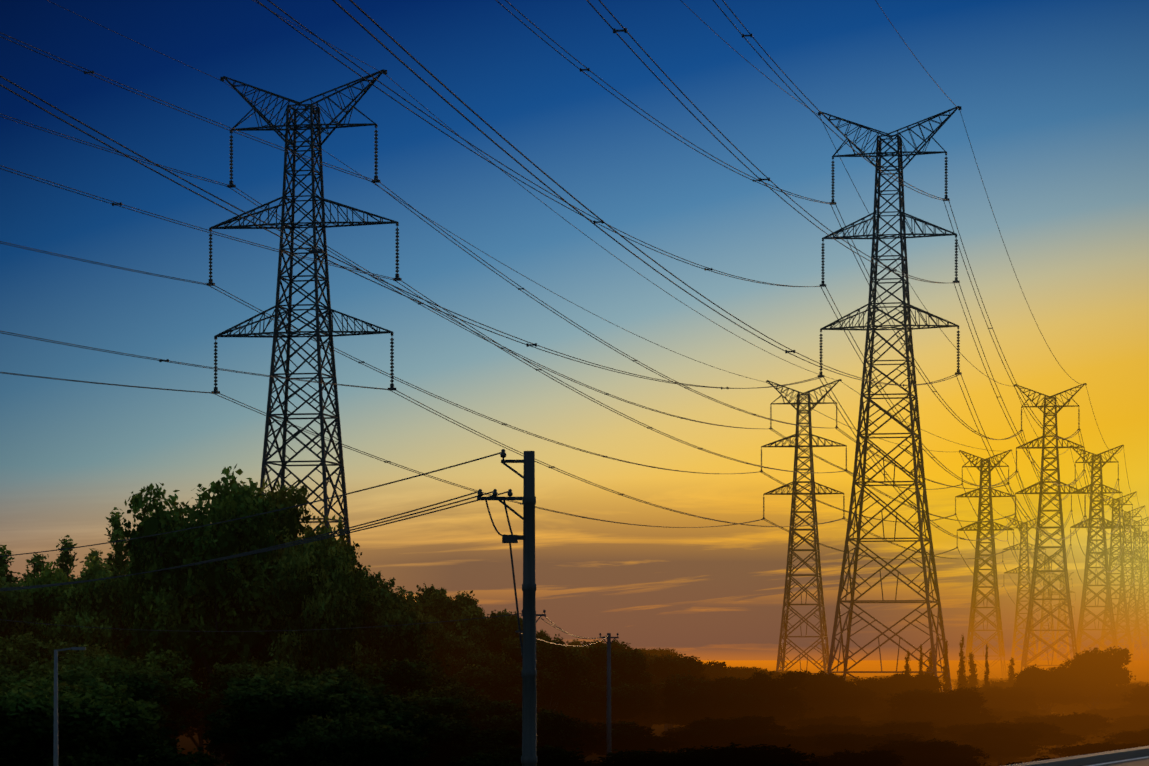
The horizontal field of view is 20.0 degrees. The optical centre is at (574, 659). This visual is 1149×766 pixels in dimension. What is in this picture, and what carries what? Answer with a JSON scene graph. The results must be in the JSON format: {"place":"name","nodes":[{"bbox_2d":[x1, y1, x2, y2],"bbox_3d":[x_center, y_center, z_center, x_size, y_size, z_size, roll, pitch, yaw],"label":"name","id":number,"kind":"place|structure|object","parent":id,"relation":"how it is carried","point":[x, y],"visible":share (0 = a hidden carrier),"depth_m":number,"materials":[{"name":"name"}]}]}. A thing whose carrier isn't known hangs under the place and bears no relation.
{"place":"outdoors","nodes":[
{"label":"outdoors","id":0,"kind":"place"},
{"bbox_2d":[0,0,1148,659],"label":"sky","id":1,"kind":"structure","parent":0,"point":[1052,96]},
{"bbox_2d":[174,660,1148,765],"bbox_3d":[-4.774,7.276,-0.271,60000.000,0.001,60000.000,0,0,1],"label":"ground","id":2,"kind":"structure","parent":0,"point":[186,744],"depth_m":2657.30,"materials":[{"name":"soil"}]},
{"bbox_2d":[0,545,20,635],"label":"tree","id":3,"kind":"object","parent":2,"relation":"on","point":[4,562],"visible":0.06,"depth_m":236.00,"materials":[{"name":"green plant"}]},
{"bbox_2d":[0,576,34,640],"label":"tree","id":4,"kind":"object","parent":2,"relation":"on","point":[12,604],"visible":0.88,"depth_m":200.98,"materials":[{"name":"green plant"}]},
{"bbox_2d":[17,553,49,580],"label":"tree","id":5,"kind":"object","parent":2,"relation":"on","point":[37,563],"depth_m":247.34,"materials":[{"name":"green plant"}]},
{"bbox_2d":[6,554,72,641],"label":"tree","id":6,"kind":"object","parent":2,"relation":"on","point":[45,604],"visible":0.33,"depth_m":205.37,"materials":[{"name":"green plant"}]},
{"bbox_2d":[54,535,77,593],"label":"tree","id":7,"kind":"object","parent":2,"relation":"on","point":[64,559],"visible":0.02,"depth_m":239.78,"materials":[{"name":"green plant"}]},
{"bbox_2d":[53,647,85,765],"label":"street light","id":8,"kind":"object","parent":2,"relation":"on","point":[55,757],"visible":1,"depth_m":87.94,"materials":[{"name":"silver metal"}]},
{"bbox_2d":[28,652,135,669],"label":"tree","id":9,"kind":"object","parent":2,"relation":"on","point":[80,659],"depth_m":168.88,"materials":[{"name":"green plant"}]},
{"bbox_2d":[0,677,170,742],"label":"tree","id":10,"kind":"object","parent":2,"relation":"on","point":[61,688],"depth_m":121.71,"materials":[{"name":"green plant"}]},
{"bbox_2d":[35,555,142,660],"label":"tree","id":11,"kind":"object","parent":2,"relation":"on","point":[99,603],"visible":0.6,"depth_m":196.02,"materials":[{"name":"green plant"}]},
{"bbox_2d":[79,548,106,575],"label":"tree","id":12,"kind":"object","parent":2,"relation":"on","point":[94,553],"depth_m":242.81,"materials":[{"name":"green plant"}]},
{"bbox_2d":[30,665,185,746],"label":"tree","id":13,"kind":"object","parent":2,"relation":"on","point":[141,686],"visible":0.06,"depth_m":132.16,"materials":[{"name":"green plant"}]},
{"bbox_2d":[103,507,128,581],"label":"tree","id":14,"kind":"object","parent":2,"relation":"on","point":[118,560],"visible":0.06,"depth_m":233.94,"materials":[{"name":"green plant"}]},
{"bbox_2d":[0,675,232,765],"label":"bush","id":15,"kind":"object","parent":2,"relation":"on","point":[97,727],"visible":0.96,"depth_m":110.21,"materials":[{"name":"green plant"}]},
{"bbox_2d":[72,643,197,746],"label":"tree","id":16,"kind":"object","parent":2,"relation":"on","point":[173,665],"visible":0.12,"depth_m":160.15,"materials":[{"name":"green plant"}]},
{"bbox_2d":[62,661,220,736],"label":"tree","id":17,"kind":"object","parent":2,"relation":"on","point":[184,698],"visible":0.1,"depth_m":158.28,"materials":[{"name":"green plant"}]},
{"bbox_2d":[119,498,211,737],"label":"tree","id":18,"kind":"object","parent":2,"relation":"on","point":[136,609],"visible":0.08,"depth_m":176.76,"materials":[{"name":"green plant"}]},
{"bbox_2d":[164,667,214,753],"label":"tree","id":19,"kind":"object","parent":2,"relation":"on","point":[199,731],"visible":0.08,"depth_m":183.54,"materials":[{"name":"green plant"}]},
{"bbox_2d":[120,464,284,765],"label":"tree","id":20,"kind":"object","parent":2,"relation":"on","point":[235,594],"visible":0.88,"depth_m":170.31,"materials":[{"name":"green plant"}]},
{"bbox_2d":[190,660,316,736],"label":"tree","id":21,"kind":"object","parent":2,"relation":"on","point":[219,680],"visible":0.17,"depth_m":160.28,"materials":[{"name":"green plant"}]},
{"bbox_2d":[212,478,314,674],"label":"tree","id":22,"kind":"object","parent":2,"relation":"on","point":[289,518],"visible":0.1,"depth_m":178.89,"materials":[{"name":"green plant"}]},
{"bbox_2d":[201,655,382,765],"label":"tree","id":23,"kind":"object","parent":2,"relation":"on","point":[228,750],"visible":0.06,"depth_m":141.92,"materials":[{"name":"green plant"}]},
{"bbox_2d":[206,69,401,571],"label":"pylon","id":24,"kind":"object","parent":2,"relation":"on","point":[289,336],"visible":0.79,"depth_m":265.58,"materials":[{"name":"metal"}]},
{"bbox_2d":[0,0,1074,618],"bbox_3d":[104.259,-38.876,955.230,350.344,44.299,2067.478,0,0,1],"label":"conductors","id":25,"kind":"object","parent":24,"relation":"attached to","point":[490,340],"visible":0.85,"depth_m":322.26,"materials":[{"name":"grey metal"}]},
{"bbox_2d":[247,512,365,668],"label":"tree","id":26,"kind":"object","parent":2,"relation":"on","point":[310,532],"visible":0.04,"depth_m":175.04,"materials":[{"name":"green plant"}]},
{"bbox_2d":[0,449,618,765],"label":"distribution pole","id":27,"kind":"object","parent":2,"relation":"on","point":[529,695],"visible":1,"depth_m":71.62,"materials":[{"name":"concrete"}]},
{"bbox_2d":[200,672,436,765],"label":"bush","id":28,"kind":"object","parent":2,"relation":"on","point":[273,707],"visible":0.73,"depth_m":129.27,"materials":[{"name":"green plant"}]},
{"bbox_2d":[268,535,372,676],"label":"tree","id":29,"kind":"object","parent":2,"relation":"on","point":[316,590],"visible":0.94,"depth_m":166.93,"materials":[{"name":"green plant"}]},
{"bbox_2d":[340,565,427,668],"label":"tree","id":30,"kind":"object","parent":2,"relation":"on","point":[400,641],"visible":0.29,"depth_m":192.22,"materials":[{"name":"green plant"}]},
{"bbox_2d":[392,583,445,609],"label":"tree","id":31,"kind":"object","parent":2,"relation":"on","point":[427,592],"visible":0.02,"depth_m":294.31,"materials":[{"name":"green plant"}]},
{"bbox_2d":[400,587,477,635],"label":"tree","id":32,"kind":"object","parent":2,"relation":"on","point":[444,606],"visible":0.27,"depth_m":289.23,"materials":[{"name":"green plant"}]},
{"bbox_2d":[451,599,522,661],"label":"tree","id":33,"kind":"object","parent":2,"relation":"on","point":[491,633],"visible":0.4,"depth_m":262.46,"materials":[{"name":"green plant"}]},
{"bbox_2d":[451,664,547,710],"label":"tree","id":34,"kind":"object","parent":2,"relation":"on","point":[495,686],"visible":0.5,"depth_m":231.13,"materials":[{"name":"green plant"}]},
{"bbox_2d":[536,630,554,645],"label":"tree","id":35,"kind":"object","parent":2,"relation":"on","point":[542,633],"visible":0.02,"depth_m":312.17,"materials":[{"name":"green plant"}]},
{"bbox_2d":[500,634,594,712],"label":"tree","id":36,"kind":"object","parent":2,"relation":"on","point":[558,667],"visible":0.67,"depth_m":237.74,"materials":[{"name":"green plant"}]},
{"bbox_2d":[565,639,581,651],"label":"tree","id":37,"kind":"object","parent":2,"relation":"on","point":[575,642],"visible":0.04,"depth_m":502.11,"materials":[{"name":"green plant"}]},
{"bbox_2d":[537,679,631,721],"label":"tree","id":38,"kind":"object","parent":2,"relation":"on","point":[581,706],"visible":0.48,"depth_m":245.09,"materials":[{"name":"green plant"}]},
{"bbox_2d":[567,639,649,660],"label":"tree","id":39,"kind":"object","parent":2,"relation":"on","point":[618,645],"visible":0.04,"depth_m":334.08,"materials":[{"name":"green plant"}]},
{"bbox_2d":[581,682,656,750],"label":"tree","id":40,"kind":"object","parent":2,"relation":"on","point":[637,701],"visible":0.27,"depth_m":248.95,"materials":[{"name":"green plant"}]},
{"bbox_2d":[576,644,663,723],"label":"tree","id":41,"kind":"object","parent":2,"relation":"on","point":[627,667],"visible":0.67,"depth_m":256.07,"materials":[{"name":"green plant"}]},
{"bbox_2d":[574,721,684,756],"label":"bush","id":42,"kind":"object","parent":2,"relation":"on","point":[626,735],"visible":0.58,"depth_m":193.38,"materials":[{"name":"green plant"}]},
{"bbox_2d":[618,681,665,733],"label":"tree","id":43,"kind":"object","parent":2,"relation":"on","point":[650,721],"visible":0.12,"depth_m":266.91,"materials":[{"name":"green plant"}]},
{"bbox_2d":[633,648,687,661],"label":"tree","id":44,"kind":"object","parent":2,"relation":"on","point":[651,657],"depth_m":365.31,"materials":[{"name":"green plant"}]},
{"bbox_2d":[648,647,680,657],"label":"tree","id":45,"kind":"object","parent":2,"relation":"on","point":[659,652],"visible":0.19,"depth_m":593.07,"materials":[{"name":"green plant"}]},
{"bbox_2d":[642,654,714,735],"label":"tree","id":46,"kind":"object","parent":2,"relation":"on","point":[658,669],"visible":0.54,"depth_m":296.27,"materials":[{"name":"green plant"}]},
{"bbox_2d":[661,726,696,749],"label":"bush","id":47,"kind":"object","parent":2,"relation":"on","point":[678,729],"visible":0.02,"depth_m":226.79,"materials":[{"name":"green plant"}]},
{"bbox_2d":[656,670,744,725],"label":"tree","id":48,"kind":"object","parent":2,"relation":"on","point":[687,696],"visible":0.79,"depth_m":248.05,"materials":[{"name":"green plant"}]},
{"bbox_2d":[583,742,819,765],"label":"bush","id":49,"kind":"object","parent":2,"relation":"on","point":[732,755],"visible":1,"depth_m":139.81,"materials":[{"name":"green plant"}]},
{"bbox_2d":[696,659,730,679],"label":"tree","id":50,"kind":"object","parent":2,"relation":"on","point":[715,670],"visible":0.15,"depth_m":351.87,"materials":[{"name":"green plant"}]},
{"bbox_2d":[661,715,794,752],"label":"bush","id":51,"kind":"object","parent":2,"relation":"on","point":[708,732],"visible":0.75,"depth_m":204.35,"materials":[{"name":"green plant"}]},
{"bbox_2d":[678,707,798,729],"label":"bush","id":52,"kind":"object","parent":2,"relation":"on","point":[782,722],"visible":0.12,"depth_m":249.16,"materials":[{"name":"green plant"}]},
{"bbox_2d":[724,667,764,678],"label":"tree","id":53,"kind":"object","parent":2,"relation":"on","point":[731,671],"visible":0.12,"depth_m":369.93,"materials":[{"name":"green plant"}]},
{"bbox_2d":[713,670,813,720],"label":"tree","id":54,"kind":"object","parent":2,"relation":"on","point":[760,695],"visible":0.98,"depth_m":242.44,"materials":[{"name":"green plant"}]},
{"bbox_2d":[736,670,796,687],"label":"tree","id":55,"kind":"object","parent":2,"relation":"on","point":[747,675],"visible":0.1,"depth_m":358.25,"materials":[{"name":"green plant"}]},
{"bbox_2d":[721,730,855,753],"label":"bush","id":56,"kind":"object","parent":2,"relation":"on","point":[802,744],"visible":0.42,"depth_m":194.35,"materials":[{"name":"green plant"}]},
{"bbox_2d":[760,379,847,673],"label":"pylon","id":57,"kind":"object","parent":2,"relation":"on","point":[819,591],"visible":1,"depth_m":608.60,"materials":[{"name":"metal"}]},
{"bbox_2d":[787,714,866,728],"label":"bush","id":58,"kind":"object","parent":2,"relation":"on","point":[844,720],"visible":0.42,"depth_m":234.55,"materials":[{"name":"green plant"}]},
{"bbox_2d":[786,723,878,737],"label":"bush","id":59,"kind":"object","parent":2,"relation":"on","point":[813,730],"visible":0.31,"depth_m":213.76,"materials":[{"name":"green plant"}]},
{"bbox_2d":[785,669,883,719],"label":"bush","id":60,"kind":"object","parent":2,"relation":"on","point":[828,694],"visible":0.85,"depth_m":258.38,"materials":[{"name":"green plant"}]},
{"bbox_2d":[806,749,905,765],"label":"bush","id":61,"kind":"object","parent":2,"relation":"on","point":[877,757],"visible":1,"depth_m":150.96,"materials":[{"name":"green plant"}]},
{"bbox_2d":[805,730,924,761],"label":"bush","id":62,"kind":"object","parent":2,"relation":"on","point":[857,743],"visible":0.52,"depth_m":184.60,"materials":[{"name":"green plant"}]},
{"bbox_2d":[818,106,961,692],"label":"pylon","id":63,"kind":"object","parent":2,"relation":"on","point":[906,313],"visible":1,"depth_m":317.14,"materials":[{"name":"metal"}]},
{"bbox_2d":[0,0,1148,588],"bbox_3d":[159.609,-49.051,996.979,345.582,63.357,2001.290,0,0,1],"label":"conductors","id":64,"kind":"object","parent":63,"relation":"attached to","point":[758,180],"visible":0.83,"depth_m":204.65,"materials":[{"name":"grey metal"}]},
{"bbox_2d":[845,671,948,703],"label":"bush","id":65,"kind":"object","parent":2,"relation":"on","point":[897,683],"visible":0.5,"depth_m":273.62,"materials":[{"name":"green plant"}]},
{"bbox_2d":[904,651,910,674],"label":"tree","id":66,"kind":"object","parent":2,"relation":"on","point":[906,667],"visible":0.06,"depth_m":305.31,"materials":[{"name":"green plant"}]},
{"bbox_2d":[918,645,923,673],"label":"tree","id":67,"kind":"object","parent":2,"relation":"on","point":[921,664],"visible":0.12,"depth_m":304.38,"materials":[{"name":"green plant"}]},
{"bbox_2d":[866,738,990,765],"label":"bush","id":68,"kind":"object","parent":2,"relation":"on","point":[930,753],"visible":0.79,"depth_m":165.30,"materials":[{"name":"green plant"}]},
{"bbox_2d":[885,684,1002,725],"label":"bush","id":69,"kind":"object","parent":2,"relation":"on","point":[961,704],"visible":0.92,"depth_m":240.65,"materials":[{"name":"green plant"}]},
{"bbox_2d":[942,640,950,693],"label":"tree","id":70,"kind":"object","parent":2,"relation":"on","point":[946,679],"visible":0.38,"depth_m":314.20,"materials":[{"name":"green plant"}]},
{"bbox_2d":[956,633,968,688],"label":"tree","id":71,"kind":"object","parent":2,"relation":"on","point":[962,679],"visible":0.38,"depth_m":307.13,"materials":[{"name":"green plant"}]},
{"bbox_2d":[966,653,978,688],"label":"tree","id":72,"kind":"object","parent":2,"relation":"on","point":[972,680],"visible":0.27,"depth_m":332.36,"materials":[{"name":"green plant"}]},
{"bbox_2d":[952,678,1004,690],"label":"bush","id":73,"kind":"object","parent":2,"relation":"on","point":[981,682],"visible":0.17,"depth_m":534.85,"materials":[{"name":"green plant"}]},
{"bbox_2d":[952,686,1007,692],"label":"bush","id":74,"kind":"object","parent":2,"relation":"on","point":[982,689],"visible":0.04,"depth_m":297.30,"materials":[{"name":"green plant"}]},
{"bbox_2d":[955,449,1016,678],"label":"pylon","id":75,"kind":"object","parent":2,"relation":"on","point":[974,604],"visible":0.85,"depth_m":951.39,"materials":[{"name":"metal"}]},
{"bbox_2d":[984,644,989,686],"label":"tree","id":76,"kind":"object","parent":2,"relation":"on","point":[986,679],"visible":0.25,"depth_m":305.98,"materials":[{"name":"green plant"}]},
{"bbox_2d":[980,678,1012,688],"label":"bush","id":77,"kind":"object","parent":2,"relation":"on","point":[1000,684],"visible":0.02,"depth_m":334.49,"materials":[{"name":"green plant"}]},
{"bbox_2d":[957,726,1049,765],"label":"bush","id":78,"kind":"object","parent":2,"relation":"on","point":[1002,742],"visible":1,"depth_m":203.62,"materials":[{"name":"green plant"}]},
{"bbox_2d":[1006,657,1015,684],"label":"tree","id":79,"kind":"object","parent":2,"relation":"on","point":[1011,670],"visible":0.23,"depth_m":336.65,"materials":[{"name":"green plant"}]},
{"bbox_2d":[978,686,1046,714],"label":"bush","id":80,"kind":"object","parent":2,"relation":"on","point":[1024,697],"visible":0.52,"depth_m":282.31,"materials":[{"name":"green plant"}]},
{"bbox_2d":[934,720,1093,765],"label":"bush","id":81,"kind":"object","parent":2,"relation":"on","point":[1052,736],"visible":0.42,"depth_m":211.23,"materials":[{"name":"green plant"}]},
{"bbox_2d":[989,710,1041,723],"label":"bush","id":82,"kind":"object","parent":2,"relation":"on","point":[1010,716],"visible":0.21,"depth_m":259.87,"materials":[{"name":"green plant"}]},
{"bbox_2d":[1002,516,1045,672],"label":"pylon","id":83,"kind":"object","parent":2,"relation":"on","point":[1017,613],"visible":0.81,"depth_m":1294.94,"materials":[{"name":"metal"}]},
{"bbox_2d":[1000,756,1053,765],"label":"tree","id":84,"kind":"object","parent":2,"relation":"on","point":[1037,759],"visible":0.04,"depth_m":148.94,"materials":[{"name":"green plant"}]},
{"bbox_2d":[1033,552,1062,669],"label":"pylon","id":85,"kind":"object","parent":2,"relation":"on","point":[1041,636],"visible":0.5,"depth_m":1638.36,"materials":[{"name":"metal"}]},
{"bbox_2d":[1014,383,1086,672],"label":"pylon","id":86,"kind":"object","parent":2,"relation":"on","point":[1032,599],"visible":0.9,"depth_m":634.17,"materials":[{"name":"metal"}]},
{"bbox_2d":[1012,664,1090,712],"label":"tree","id":87,"kind":"object","parent":2,"relation":"on","point":[1050,686],"visible":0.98,"depth_m":292.02,"materials":[{"name":"green plant"}]},
{"bbox_2d":[1010,712,1112,757],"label":"bush","id":88,"kind":"object","parent":2,"relation":"on","point":[1084,724],"visible":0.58,"depth_m":233.35,"materials":[{"name":"green plant"}]},
{"bbox_2d":[1049,572,1075,670],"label":"pylon","id":89,"kind":"object","parent":2,"relation":"on","point":[1059,611],"visible":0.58,"depth_m":1981.32,"materials":[{"name":"metal"}]},
{"bbox_2d":[1037,703,1090,715],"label":"bush","id":90,"kind":"object","parent":2,"relation":"on","point":[1066,710],"visible":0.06,"depth_m":313.49,"materials":[{"name":"green plant"}]},
{"bbox_2d":[1050,646,1135,709],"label":"tree","id":91,"kind":"object","parent":2,"relation":"on","point":[1102,674],"visible":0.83,"depth_m":297.11,"materials":[{"name":"green plant"}]},
{"bbox_2d":[1070,445,1123,654],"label":"pylon","id":92,"kind":"object","parent":2,"relation":"on","point":[1083,608],"visible":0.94,"depth_m":951.46,"materials":[{"name":"metal"}]},
{"bbox_2d":[1047,741,1148,757],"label":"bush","id":93,"kind":"object","parent":2,"relation":"on","point":[1076,750],"visible":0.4,"depth_m":184.80,"materials":[{"name":"green plant"}]},
{"bbox_2d":[1081,706,1142,722],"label":"bush","id":94,"kind":"object","parent":2,"relation":"on","point":[1113,714],"visible":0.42,"depth_m":276.33,"materials":[{"name":"green plant"}]},
{"bbox_2d":[1096,491,1136,677],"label":"pylon","id":95,"kind":"object","parent":2,"relation":"on","point":[1124,600],"visible":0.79,"depth_m":1269.03,"materials":[{"name":"metal"}]},
{"bbox_2d":[1089,682,1143,709],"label":"bush","id":96,"kind":"object","parent":2,"relation":"on","point":[1109,705],"visible":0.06,"depth_m":304.59,"materials":[{"name":"green plant"}]},
{"bbox_2d":[1090,714,1148,738],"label":"bush","id":97,"kind":"object","parent":2,"relation":"on","point":[1132,723],"visible":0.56,"depth_m":248.60,"materials":[{"name":"green plant"}]},
{"bbox_2d":[1098,730,1141,743],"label":"bush","id":98,"kind":"object","parent":2,"relation":"on","point":[1114,734],"visible":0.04,"depth_m":222.11,"materials":[{"name":"green plant"}]},
{"bbox_2d":[1098,728,1148,745],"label":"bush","id":99,"kind":"object","parent":2,"relation":"on","point":[1142,738],"visible":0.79,"depth_m":203.20,"materials":[{"name":"green plant"}]},
{"bbox_2d":[1110,505,1144,675],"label":"pylon","id":100,"kind":"object","parent":2,"relation":"on","point":[1133,585],"visible":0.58,"depth_m":1491.95,"materials":[{"name":"metal"}]},
{"bbox_2d":[1121,683,1148,715],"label":"bush","id":101,"kind":"object","parent":2,"relation":"on","point":[1139,699],"visible":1,"depth_m":274.40,"materials":[{"name":"green plant"}]},
{"bbox_2d":[1122,517,1148,667],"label":"pylon","id":102,"kind":"object","parent":2,"relation":"on","point":[1141,577],"visible":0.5,"depth_m":1740.61,"materials":[{"name":"metal"}]},
{"bbox_2d":[1129,528,1148,670],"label":"pylon","id":103,"kind":"object","parent":2,"relation":"on","point":[1147,575],"visible":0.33,"depth_m":1989.46,"materials":[{"name":"metal"}]},
{"bbox_2d":[983,755,1033,761],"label":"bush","id":104,"kind":"object","parent":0,"point":[1010,760],"depth_m":212.24,"materials":[{"name":"green plant"}]},
{"bbox_2d":[1004,746,1148,765],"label":"guardrail","id":105,"kind":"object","parent":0,"point":[1137,756],"depth_m":57.63,"materials":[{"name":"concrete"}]},
{"bbox_2d":[1076,734,1112,744],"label":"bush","id":106,"kind":"object","parent":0,"point":[1092,740],"visible":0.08,"depth_m":254.48,"materials":[{"name":"green plant"}]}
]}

